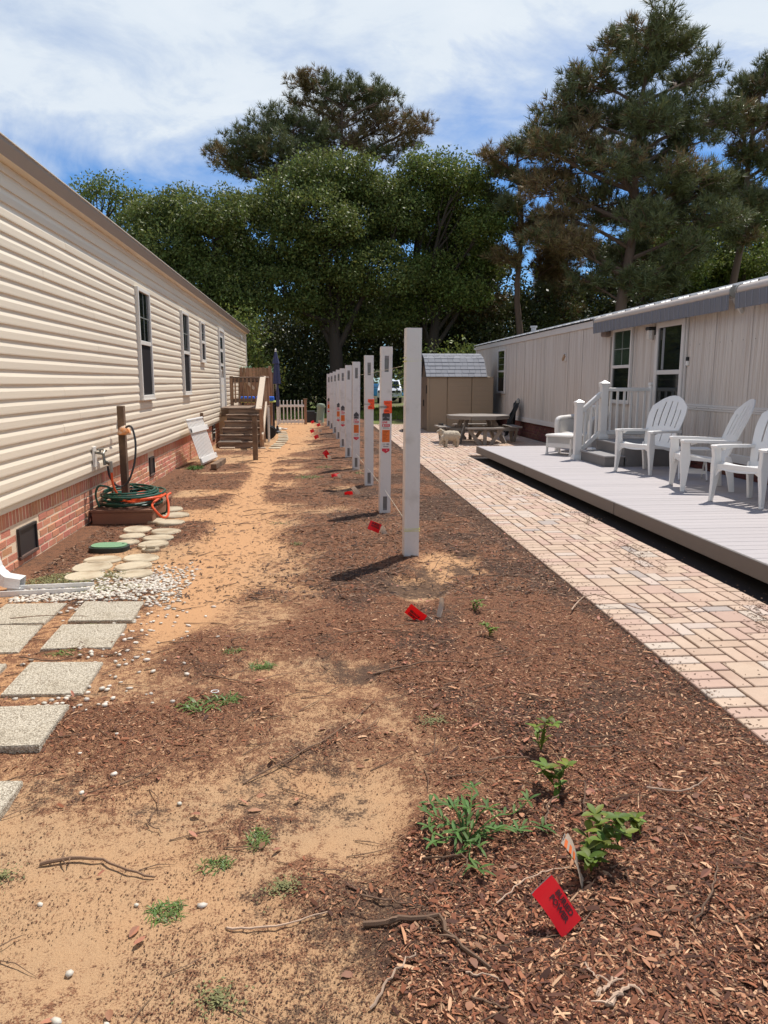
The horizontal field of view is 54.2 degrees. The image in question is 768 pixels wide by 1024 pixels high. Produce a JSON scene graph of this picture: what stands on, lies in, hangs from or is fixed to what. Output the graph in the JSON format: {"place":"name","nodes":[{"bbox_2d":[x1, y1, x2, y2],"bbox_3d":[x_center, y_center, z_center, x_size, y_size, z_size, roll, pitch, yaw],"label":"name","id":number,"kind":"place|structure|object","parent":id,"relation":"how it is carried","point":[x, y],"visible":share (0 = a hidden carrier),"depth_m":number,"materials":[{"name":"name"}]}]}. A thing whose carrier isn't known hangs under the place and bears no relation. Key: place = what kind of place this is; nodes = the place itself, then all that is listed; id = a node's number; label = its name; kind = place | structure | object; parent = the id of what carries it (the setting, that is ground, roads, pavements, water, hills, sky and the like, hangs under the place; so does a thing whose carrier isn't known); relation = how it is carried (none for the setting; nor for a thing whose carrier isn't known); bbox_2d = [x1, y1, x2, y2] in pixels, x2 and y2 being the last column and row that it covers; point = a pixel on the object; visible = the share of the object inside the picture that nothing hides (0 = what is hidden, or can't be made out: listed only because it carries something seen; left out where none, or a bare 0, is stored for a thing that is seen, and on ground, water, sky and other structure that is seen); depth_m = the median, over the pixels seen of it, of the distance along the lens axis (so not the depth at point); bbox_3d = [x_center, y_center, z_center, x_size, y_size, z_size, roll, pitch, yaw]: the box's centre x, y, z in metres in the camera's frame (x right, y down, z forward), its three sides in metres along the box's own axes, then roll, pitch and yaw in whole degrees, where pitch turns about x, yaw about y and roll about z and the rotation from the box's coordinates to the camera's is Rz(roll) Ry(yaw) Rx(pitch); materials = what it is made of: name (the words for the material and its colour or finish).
{"place":"outdoors","nodes":[
{"label":"outdoors","id":0,"kind":"place"},
{"bbox_2d":[281,385,403,423],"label":"terrain","id":1,"kind":"structure","parent":0,"point":[398,404],"depth_m":50.49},
{"bbox_2d":[69,168,154,232],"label":"oak tree","id":2,"kind":"object","parent":1,"relation":"on","point":[91,188],"visible":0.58,"depth_m":38.36,"materials":[{"name":"green plant"}]},
{"bbox_2d":[0,132,249,588],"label":"mobile home","id":3,"kind":"object","parent":1,"relation":"on","point":[102,316],"visible":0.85,"depth_m":7.68,"materials":[{"name":"beige plastic"}]},
{"bbox_2d":[133,286,155,400],"bbox_3d":[-3.339,-2.330,10.493,0.072,1.510,0.784,-1,10,-5],"label":"window","id":4,"kind":"structure","parent":3,"relation":"in","point":[142,297],"depth_m":10.45,"materials":[{"name":"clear glass"}]},
{"bbox_2d":[179,310,192,394],"bbox_3d":[-3.650,-2.914,13.838,0.072,1.500,0.764,-1,10,-5],"label":"window","id":5,"kind":"structure","parent":3,"relation":"in","point":[184,317],"depth_m":13.80,"materials":[{"name":"clear glass"}]},
{"bbox_2d":[198,320,206,362],"bbox_3d":[-3.849,-3.603,15.942,0.072,0.860,0.604,-1,10,-5],"label":"window","id":6,"kind":"structure","parent":3,"relation":"in","point":[202,338],"depth_m":15.91,"materials":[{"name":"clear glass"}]},
{"bbox_2d":[217,327,226,407],"bbox_3d":[-4.152,-3.703,19.331,0.080,1.980,1.080,-1,10,-5],"label":"door","id":7,"kind":"structure","parent":3,"relation":"in","point":[221,340],"depth_m":19.37,"materials":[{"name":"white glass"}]},
{"bbox_2d":[111,180,287,322],"bbox_3d":[-7.654,-9.500,33.691,8.716,10.512,6.569,-3,10,-19],"label":"oak tree","id":8,"kind":"object","parent":1,"relation":"on","point":[179,226],"visible":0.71,"depth_m":32.05,"materials":[{"name":"green plant"}]},
{"bbox_2d":[220,296,294,391],"bbox_3d":[-5.338,-6.132,30.273,3.262,4.962,3.058,-4,11,-24],"label":"oak tree","id":9,"kind":"object","parent":1,"relation":"on","point":[251,360],"visible":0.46,"depth_m":29.93,"materials":[{"name":"green plant"}]},
{"bbox_2d":[198,98,341,324],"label":"pine tree","id":10,"kind":"object","parent":1,"relation":"on","point":[263,150],"visible":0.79,"depth_m":41.24,"materials":[{"name":"green plant"}]},
{"bbox_2d":[233,142,441,412],"bbox_3d":[-2.075,-10.599,34.500,9.740,12.417,7.301,-1,10,-5],"label":"oak tree","id":11,"kind":"object","parent":1,"relation":"on","point":[377,230],"visible":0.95,"depth_m":33.19,"materials":[{"name":"green plant"}]},
{"bbox_2d":[275,405,403,419],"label":"grass","id":12,"kind":"structure","parent":1,"relation":"on","point":[396,409],"depth_m":35.16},
{"bbox_2d":[280,61,439,329],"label":"pine tree","id":13,"kind":"object","parent":1,"relation":"on","point":[374,95],"visible":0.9,"depth_m":43.34,"materials":[{"name":"green plant"}]},
{"bbox_2d":[238,267,514,412],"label":"undergrowth","id":14,"kind":"object","parent":1,"relation":"on","point":[286,339],"visible":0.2,"depth_m":38.66,"materials":[{"name":"green plant"}]},
{"bbox_2d":[392,335,478,397],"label":"oak tree","id":15,"kind":"object","parent":1,"relation":"on","point":[461,351],"visible":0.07,"depth_m":30.10,"materials":[{"name":"green plant"}]},
{"bbox_2d":[378,141,522,353],"bbox_3d":[3.112,-10.900,36.052,6.843,12.584,6.270,3,10,16],"label":"oak tree","id":16,"kind":"object","parent":1,"relation":"on","point":[450,189],"visible":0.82,"depth_m":34.41,"materials":[{"name":"green plant"}]},
{"bbox_2d":[442,244,510,348],"bbox_3d":[4.490,-9.746,38.407,4.663,9.304,4.116,-1,10,-5],"label":"pine tree","id":17,"kind":"object","parent":1,"relation":"on","point":[479,314],"visible":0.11,"depth_m":37.57,"materials":[{"name":"green plant"}]},
{"bbox_2d":[471,131,553,334],"bbox_3d":[6.071,-10.766,34.331,4.610,12.736,3.670,-1,10,-5],"label":"pine tree","id":18,"kind":"object","parent":1,"relation":"on","point":[502,168],"visible":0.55,"depth_m":33.54,"materials":[{"name":"green plant"}]},
{"bbox_2d":[498,226,593,329],"bbox_3d":[7.798,-9.690,37.863,4.832,9.417,3.948,-1,10,-5],"label":"pine tree","id":19,"kind":"object","parent":1,"relation":"on","point":[551,271],"visible":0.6,"depth_m":36.91,"materials":[{"name":"green plant"}]},
{"bbox_2d":[531,208,599,322],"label":"pine tree","id":20,"kind":"object","parent":1,"relation":"on","point":[574,292],"visible":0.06,"depth_m":40.74,"materials":[{"name":"green plant"}]},
{"bbox_2d":[438,233,727,352],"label":"undergrowth","id":21,"kind":"object","parent":1,"relation":"on","point":[512,321],"visible":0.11,"depth_m":36.63,"materials":[{"name":"green plant"}]},
{"bbox_2d":[474,276,767,484],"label":"mobile home","id":22,"kind":"object","parent":1,"relation":"on","point":[703,355],"visible":0.54,"depth_m":12.38,"materials":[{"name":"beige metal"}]},
{"bbox_2d":[496,349,505,393],"bbox_3d":[3.601,-4.318,23.089,0.062,1.330,0.984,-1,10,-5],"label":"window","id":23,"kind":"structure","parent":22,"relation":"in","point":[501,354],"depth_m":23.06,"materials":[{"name":"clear glass"}]},
{"bbox_2d":[608,327,633,403],"bbox_3d":[4.390,-2.697,13.904,0.062,1.370,0.904,-1,10,-5],"label":"window","id":24,"kind":"structure","parent":22,"relation":"in","point":[623,339],"depth_m":13.86,"materials":[{"name":"glass"}]},
{"bbox_2d":[651,318,686,435],"bbox_3d":[4.559,-2.107,12.050,0.059,1.880,0.990,-1,10,-5],"label":"door","id":25,"kind":"structure","parent":22,"relation":"in","point":[670,340],"depth_m":11.99,"materials":[{"name":"white glass"}]},
{"bbox_2d":[584,194,665,315],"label":"pine tree","id":26,"kind":"object","parent":1,"relation":"on","point":[612,221],"visible":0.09,"depth_m":40.50,"materials":[{"name":"green plant"}]},
{"bbox_2d":[508,0,759,311],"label":"pine tree","id":27,"kind":"object","parent":1,"relation":"on","point":[632,166],"visible":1,"depth_m":29.69,"materials":[{"name":"green plant"}]},
{"bbox_2d":[636,198,765,306],"bbox_3d":[15.383,-10.455,37.882,8.582,10.992,5.594,-7,12,-35],"label":"oak tree","id":28,"kind":"object","parent":1,"relation":"on","point":[700,273],"visible":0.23,"depth_m":36.71,"materials":[{"name":"green plant"}]},
{"bbox_2d":[706,188,767,282],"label":"oak tree","id":29,"kind":"object","parent":1,"relation":"on","point":[756,263],"visible":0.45,"depth_m":36.09,"materials":[{"name":"green plant"}]},
{"bbox_2d":[711,49,767,284],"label":"pine tree","id":30,"kind":"object","parent":1,"relation":"on","point":[752,89],"visible":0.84,"depth_m":32.65,"materials":[{"name":"green plant"}]},
{"bbox_2d":[0,418,767,1023],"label":"ground","id":31,"kind":"structure","parent":0,"point":[86,992],"depth_m":2.90,"materials":[{"name":"soil"}]},
{"bbox_2d":[0,781,22,820],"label":"concrete slab","id":32,"kind":"object","parent":31,"relation":"on","point":[9,791],"depth_m":2.72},
{"bbox_2d":[0,625,42,653],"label":"concrete slab","id":33,"kind":"object","parent":31,"relation":"on","point":[14,639],"depth_m":4.45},
{"bbox_2d":[0,603,66,624],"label":"concrete slab","id":34,"kind":"object","parent":31,"relation":"on","point":[8,612],"depth_m":4.89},
{"bbox_2d":[0,704,68,753],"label":"concrete slab","id":35,"kind":"object","parent":31,"relation":"on","point":[27,729],"depth_m":3.21,"materials":[{"name":"concrete"}]},
{"bbox_2d":[0,662,102,697],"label":"concrete slab","id":36,"kind":"object","parent":31,"relation":"on","point":[48,679],"depth_m":3.76,"materials":[{"name":"concrete"}]},
{"bbox_2d":[25,571,91,588],"bbox_3d":[-2.457,0.519,5.723,0.527,0.033,0.529,-1,10,-5],"label":"creeping weed","id":37,"kind":"object","parent":31,"relation":"on","point":[53,579],"visible":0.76,"depth_m":5.71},
{"bbox_2d":[40,624,126,651],"bbox_3d":[-1.758,0.752,4.428,0.414,0.052,0.445,-1,10,-5],"label":"concrete slab","id":38,"kind":"object","parent":31,"relation":"on","point":[96,636],"depth_m":4.40,"materials":[{"name":"concrete"}]},
{"bbox_2d":[64,570,104,581],"bbox_3d":[-2.325,0.516,5.829,0.298,0.056,0.303,3,11,25],"label":"stepping stone","id":39,"kind":"object","parent":31,"relation":"on","point":[88,575],"visible":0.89,"depth_m":5.81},
{"bbox_2d":[71,561,112,571],"bbox_3d":[-2.389,0.470,6.150,0.323,0.056,0.318,-5,13,-14],"label":"stepping stone","id":40,"kind":"object","parent":31,"relation":"on","point":[104,566],"visible":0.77,"depth_m":6.14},
{"bbox_2d":[39,849,154,877],"bbox_3d":[-0.885,1.098,2.345,0.382,0.023,0.073,2,10,10],"label":"stick","id":41,"kind":"object","parent":31,"relation":"on","point":[56,860],"visible":1,"depth_m":2.35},
{"bbox_2d":[7,562,201,622],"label":"white pebbles","id":42,"kind":"object","parent":31,"relation":"on","point":[109,594],"visible":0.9,"depth_m":5.34,"materials":[{"name":"gravel"}]},
{"bbox_2d":[0,582,93,596],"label":"splash tray","id":43,"kind":"object","parent":42,"relation":"on","point":[10,592],"visible":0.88,"depth_m":5.36,"materials":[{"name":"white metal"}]},
{"bbox_2d":[68,601,143,623],"bbox_3d":[-1.806,0.666,4.905,0.422,0.052,0.450,-1,10,-5],"label":"concrete slab","id":44,"kind":"object","parent":31,"relation":"on","point":[110,612],"depth_m":4.85,"materials":[{"name":"concrete"}]},
{"bbox_2d":[88,542,129,553],"bbox_3d":[-2.490,0.343,6.812,0.350,0.100,0.250,0,10,-1],"label":"valve box","id":45,"kind":"object","parent":31,"relation":"on","point":[108,547],"visible":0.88,"depth_m":6.72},
{"bbox_2d":[12,594,219,710],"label":"loose pebbles","id":46,"kind":"object","parent":31,"relation":"on","point":[104,704],"visible":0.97,"depth_m":4.04,"materials":[{"name":"white stone"}]},
{"bbox_2d":[37,700,207,1023],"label":"white stones","id":47,"kind":"object","parent":31,"relation":"on","point":[58,1020],"visible":1,"depth_m":2.17,"materials":[{"name":"stone"}]},
{"bbox_2d":[116,406,130,492],"bbox_3d":[-2.878,-0.535,8.396,0.147,1.290,0.176,-1,10,-5],"label":"hose post","id":48,"kind":"object","parent":31,"relation":"on","point":[123,432],"visible":0.86,"depth_m":8.37,"materials":[{"name":"brown wood"}]},
{"bbox_2d":[90,495,171,524],"bbox_3d":[-2.837,-0.033,8.525,0.650,0.155,1.050,-1,10,-5],"label":"planter box","id":49,"kind":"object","parent":31,"relation":"on","point":[101,515],"depth_m":8.03,"materials":[{"name":"wood"}]},
{"bbox_2d":[94,483,168,514],"bbox_3d":[-2.812,-0.161,8.447,0.760,0.396,0.948,-1,10,-5],"label":"garden hose","id":50,"kind":"object","parent":49,"relation":"on","point":[136,488],"visible":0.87,"depth_m":8.14,"materials":[{"name":"green rubber"}]},
{"bbox_2d":[111,472,171,518],"bbox_3d":[-2.663,-0.247,8.329,0.599,0.558,0.717,-1,10,-5],"label":"garden hose","id":51,"kind":"object","parent":49,"relation":"on","point":[156,498],"visible":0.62,"depth_m":8.11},
{"bbox_2d":[114,561,151,570],"bbox_3d":[-2.051,0.461,6.146,0.298,0.056,0.303,-9,11,-32],"label":"stepping stone","id":52,"kind":"object","parent":31,"relation":"on","point":[134,565],"visible":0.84,"depth_m":6.12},
{"bbox_2d":[114,569,152,579],"bbox_3d":[-1.959,0.506,5.877,0.293,0.056,0.288,-6,9,-18],"label":"stepping stone","id":53,"kind":"object","parent":31,"relation":"on","point":[138,573],"visible":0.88,"depth_m":5.86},
{"bbox_2d":[123,554,158,562],"bbox_3d":[-2.088,0.415,6.460,0.298,0.056,0.303,-2,10,-21],"label":"stepping stone","id":54,"kind":"object","parent":31,"relation":"on","point":[141,557],"visible":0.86,"depth_m":6.44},
{"bbox_2d":[143,896,189,927],"bbox_3d":[-0.615,1.150,2.150,0.162,0.042,0.146,9,13,42],"label":"grass tuft","id":55,"kind":"object","parent":31,"relation":"on","point":[170,912],"visible":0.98,"depth_m":2.15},
{"bbox_2d":[174,695,224,714],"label":"grass tuft","id":56,"kind":"object","parent":31,"relation":"on","point":[193,706],"visible":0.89,"depth_m":3.43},
{"bbox_2d":[185,416,217,464],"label":"leaning gate","id":57,"kind":"structure","parent":31,"relation":"on","point":[198,431],"depth_m":13.85,"materials":[{"name":"white plastic"}]},
{"bbox_2d":[171,977,253,1023],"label":"creeping weed","id":58,"kind":"object","parent":31,"relation":"on","point":[218,999],"visible":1,"depth_m":1.84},
{"bbox_2d":[194,855,236,875],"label":"grass tuft","id":59,"kind":"object","parent":31,"relation":"on","point":[221,864],"visible":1,"depth_m":2.36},
{"bbox_2d":[217,375,269,447],"bbox_3d":[-3.482,-2.566,18.804,1.180,1.680,3.696,-1,10,-5],"label":"wooden porch","id":60,"kind":"object","parent":31,"relation":"on","point":[234,430],"visible":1,"depth_m":18.25,"materials":[{"name":"brown wood"}]},
{"bbox_2d":[239,366,272,426],"bbox_3d":[-4.041,-3.602,23.759,1.000,1.990,0.160,-1,10,-5],"label":"privacy fence","id":61,"kind":"object","parent":60,"relation":"attached to","point":[250,372],"visible":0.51,"depth_m":23.67,"materials":[{"name":"brown wood"}]},
{"bbox_2d":[251,414,257,459],"bbox_3d":[-2.519,-1.440,14.669,0.132,0.932,0.132,-1,10,-5],"label":"capped post","id":62,"kind":"object","parent":31,"relation":"on","point":[255,436],"visible":0.85,"depth_m":14.62,"materials":[{"name":"brown wood"}]},
{"bbox_2d":[242,825,275,851],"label":"grass tuft","id":63,"kind":"object","parent":31,"relation":"on","point":[257,843],"visible":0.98,"depth_m":2.48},
{"bbox_2d":[272,348,280,433],"bbox_3d":[-3.140,-3.542,22.034,0.247,2.460,0.235,-1,10,-5],"label":"patio umbrella","id":64,"kind":"object","parent":31,"relation":"on","point":[276,374],"visible":0.98,"depth_m":21.91,"materials":[{"name":"blue fabric"}]},
{"bbox_2d":[252,869,316,912],"bbox_3d":[-0.290,1.114,2.240,0.132,0.034,0.223,8,13,38],"label":"creeping weed","id":65,"kind":"object","parent":31,"relation":"on","point":[280,885],"visible":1,"depth_m":2.23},
{"bbox_2d":[0,425,581,607],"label":"leaf litter","id":66,"kind":"object","parent":31,"relation":"on","point":[350,567],"visible":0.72,"depth_m":6.80,"materials":[{"name":"plant"}]},
{"bbox_2d":[336,370,339,438],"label":"fence post","id":67,"kind":"object","parent":31,"relation":"on","point":[337,404],"visible":0.81,"depth_m":19.43,"materials":[{"name":"white plastic"}]},
{"bbox_2d":[340,368,344,446],"bbox_3d":[-0.941,-2.288,17.081,0.127,1.920,0.130,-1,10,-6],"label":"fence post","id":68,"kind":"object","parent":31,"relation":"on","point":[342,408],"visible":0.89,"depth_m":17.00,"materials":[{"name":"white plastic"}]},
{"bbox_2d":[345,365,351,457],"bbox_3d":[-0.700,-1.896,14.757,0.127,1.940,0.127,-1,10,-6],"label":"fence post","id":69,"kind":"object","parent":31,"relation":"on","point":[348,410],"visible":0.91,"depth_m":14.68,"materials":[{"name":"white plastic"}]},
{"bbox_2d":[352,362,359,469],"bbox_3d":[-0.479,-1.574,12.854,0.127,1.955,0.130,-1,10,-6],"label":"fence post","id":70,"kind":"object","parent":31,"relation":"on","point":[355,414],"visible":0.96,"depth_m":12.78,"materials":[{"name":"white plastic"}]},
{"bbox_2d":[364,355,373,485],"bbox_3d":[-0.218,-1.226,10.749,0.127,1.988,0.127,-1,10,-6],"label":"fence post","id":71,"kind":"object","parent":31,"relation":"on","point":[368,420],"visible":0.91,"depth_m":10.68,"materials":[{"name":"white plastic"}]},
{"bbox_2d":[0,536,767,1023],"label":"mulch crumbs","id":72,"kind":"object","parent":31,"relation":"on","point":[266,972],"visible":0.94,"depth_m":2.19,"materials":[{"name":"wood"}]},
{"bbox_2d":[0,440,767,1023],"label":"fallen twigs","id":73,"kind":"object","parent":31,"relation":"on","point":[400,668],"visible":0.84,"depth_m":4.05,"materials":[{"name":"wood"}]},
{"bbox_2d":[0,493,767,1023],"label":"wood splinters","id":74,"kind":"object","parent":31,"relation":"on","point":[666,1013],"visible":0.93,"depth_m":2.20,"materials":[{"name":"wood"}]},
{"bbox_2d":[1,461,767,1023],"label":"mulch chips","id":75,"kind":"object","parent":31,"relation":"on","point":[653,1003],"visible":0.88,"depth_m":2.38,"materials":[{"name":"wood"}]},
{"bbox_2d":[591,983,643,1006],"bbox_3d":[0.555,1.159,1.799,0.140,0.020,0.045,-4,10,-20],"label":"stick","id":76,"kind":"object","parent":75,"relation":"on","point":[611,1000],"visible":1,"depth_m":1.80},
{"bbox_2d":[2,476,767,1023],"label":"pine straw","id":77,"kind":"object","parent":31,"relation":"on","point":[530,812],"visible":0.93,"depth_m":2.46,"materials":[{"name":"plant"}]},
{"bbox_2d":[5,486,764,1023],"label":"dry leaves","id":78,"kind":"object","parent":31,"relation":"on","point":[473,960],"visible":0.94,"depth_m":2.48,"materials":[{"name":"brown plant"}]},
{"bbox_2d":[378,346,392,512],"bbox_3d":[0.014,-0.845,8.501,0.129,2.005,0.132,0,10,-6],"label":"fence post","id":79,"kind":"object","parent":31,"relation":"on","point":[385,426],"visible":0.95,"depth_m":8.43,"materials":[{"name":"white plastic"}]},
{"bbox_2d":[402,328,421,556],"bbox_3d":[0.228,-0.470,6.216,0.127,2.045,0.127,-1,10,-6],"label":"fence post","id":80,"kind":"object","parent":31,"relation":"on","point":[411,430],"visible":0.83,"depth_m":6.14,"materials":[{"name":"white plastic"}]},
{"bbox_2d":[363,912,491,968],"bbox_3d":[0.131,1.134,2.034,0.378,0.045,0.114,5,11,28],"label":"stick","id":81,"kind":"object","parent":31,"relation":"on","point":[384,922],"visible":1,"depth_m":2.07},
{"bbox_2d":[417,781,556,875],"bbox_3d":[0.321,1.000,2.485,0.484,0.128,0.393,-9,14,-43],"label":"dayflower weed","id":82,"kind":"object","parent":31,"relation":"on","point":[475,836],"visible":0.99,"depth_m":2.45,"materials":[{"name":"green plant"}]},
{"bbox_2d":[525,716,561,749],"bbox_3d":[0.634,0.885,3.005,0.161,0.164,0.076,8,12,38],"label":"leafy shoot","id":83,"kind":"object","parent":31,"relation":"on","point":[543,740],"visible":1,"depth_m":3.01,"materials":[{"name":"green plant"}]},
{"bbox_2d":[532,757,576,798],"bbox_3d":[0.613,0.953,2.721,0.151,0.135,0.147,5,11,26],"label":"leafy shoot","id":84,"kind":"object","parent":31,"relation":"on","point":[543,764],"visible":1,"depth_m":2.72,"materials":[{"name":"green plant"}]},
{"bbox_2d":[530,875,580,937],"bbox_3d":[0.467,1.081,2.044,0.124,0.148,0.072,6,11,31],"label":"marking flag","id":85,"kind":"object","parent":31,"relation":"on","point":[549,896],"visible":0.98,"depth_m":2.04,"materials":[{"name":"plastic"}]},
{"bbox_2d":[551,834,583,887],"bbox_3d":[0.546,1.044,2.235,0.103,0.159,0.056,5,11,25],"label":"marking flag","id":86,"kind":"object","parent":31,"relation":"on","point":[567,843],"visible":0.95,"depth_m":2.22,"materials":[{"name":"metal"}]},
{"bbox_2d":[374,424,767,747],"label":"paved walkway","id":87,"kind":"structure","parent":31,"relation":"on","point":[722,624],"depth_m":5.88,"materials":[{"name":"brick"}]},
{"bbox_2d":[439,431,460,446],"bbox_3d":[1.534,-1.703,17.515,0.532,0.378,0.227,-2,10,-13],"label":"sheep statue","id":88,"kind":"object","parent":87,"relation":"on","point":[446,437],"visible":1,"depth_m":17.44,"materials":[{"name":"stone"}]},
{"bbox_2d":[421,354,493,431],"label":"resin shed","id":89,"kind":"structure","parent":87,"relation":"on","point":[457,383],"depth_m":22.86,"materials":[{"name":"beige plastic"}]},
{"bbox_2d":[434,414,521,444],"bbox_3d":[2.355,-2.092,18.937,2.060,0.708,2.060,-1,10,-5],"label":"picnic table","id":90,"kind":"object","parent":87,"relation":"on","point":[484,428],"visible":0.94,"depth_m":18.54,"materials":[{"name":"grey wood"}]},
{"bbox_2d":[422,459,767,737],"bbox_3d":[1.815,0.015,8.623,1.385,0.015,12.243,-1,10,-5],"label":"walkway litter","id":91,"kind":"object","parent":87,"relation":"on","point":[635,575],"visible":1,"depth_m":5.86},
{"bbox_2d":[476,446,767,583],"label":"deck","id":92,"kind":"structure","parent":87,"relation":"on","point":[726,527],"depth_m":8.27,"materials":[{"name":"grey"}]},
{"bbox_2d":[545,433,585,455],"bbox_3d":[3.253,-1.218,13.492,0.484,0.365,0.554,-10,14,-44],"label":"side table","id":93,"kind":"object","parent":92,"relation":"on","point":[559,441],"visible":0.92,"depth_m":13.36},
{"bbox_2d":[554,405,608,451],"bbox_3d":[3.697,-1.559,14.013,0.705,0.861,0.801,-10,14,-44],"label":"wicker armchair","id":94,"kind":"object","parent":92,"relation":"on","point":[563,423],"visible":0.41,"depth_m":14.07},
{"bbox_2d":[570,380,652,459],"bbox_3d":[3.843,-1.554,12.649,1.387,1.315,0.203,-2,10,-9],"label":"vinyl railing","id":95,"kind":"object","parent":92,"relation":"on","point":[602,432],"visible":0.84,"depth_m":12.58,"materials":[{"name":"plastic"}]},
{"bbox_2d":[580,438,680,466],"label":"entrance steps","id":96,"kind":"structure","parent":92,"relation":"on","point":[603,454],"depth_m":11.59,"materials":[{"name":"wood"}]},
{"bbox_2d":[614,396,687,475],"bbox_3d":[3.874,-1.124,10.829,0.875,1.089,0.710,-6,11,-30],"label":"adirondack chair","id":97,"kind":"object","parent":92,"relation":"on","point":[654,439],"visible":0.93,"depth_m":10.88,"materials":[{"name":"white plastic"}]},
{"bbox_2d":[678,446,710,480],"bbox_3d":[4.121,-0.648,10.040,0.400,0.424,0.425,3,10,17],"label":"side table","id":98,"kind":"object","parent":92,"relation":"on","point":[697,471],"visible":0.66,"depth_m":9.93,"materials":[{"name":"white plastic"}]},
{"bbox_2d":[669,399,755,491],"bbox_3d":[3.964,-0.821,9.078,0.875,1.089,0.710,2,10,9],"label":"adirondack chair","id":99,"kind":"object","parent":92,"relation":"on","point":[736,425],"visible":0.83,"depth_m":8.93,"materials":[{"name":"white plastic"}]},
{"bbox_2d":[708,410,767,509],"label":"adirondack chair","id":100,"kind":"object","parent":92,"relation":"on","point":[757,468],"visible":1,"depth_m":8.13,"materials":[{"name":"white plastic"}]},
{"bbox_2d":[571,837,609,871],"bbox_3d":[0.630,1.049,2.276,0.125,0.088,0.106,-5,11,-25],"label":"leafy shoot","id":101,"kind":"object","parent":31,"relation":"on","point":[590,858],"visible":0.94,"depth_m":2.26,"materials":[{"name":"green plant"}]},
{"bbox_2d":[572,803,638,849],"bbox_3d":[0.691,0.996,2.348,0.191,0.174,0.178,-1,10,-5],"label":"leafy shoot","id":102,"kind":"object","parent":31,"relation":"on","point":[605,832],"visible":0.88,"depth_m":2.32,"materials":[{"name":"green plant"}]},
{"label":"gate post","id":103,"kind":"object","parent":31,"relation":"on","visible":0},
{"bbox_2d":[279,400,303,423],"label":"picket gate","id":104,"kind":"structure","parent":103,"relation":"attached to","point":[291,421],"depth_m":26.79,"materials":[{"name":"white plastic"}]},
{"bbox_2d":[0,0,767,383],"label":"sky","id":105,"kind":"structure","parent":0,"point":[138,87],"materials":[{"name":"blue"}]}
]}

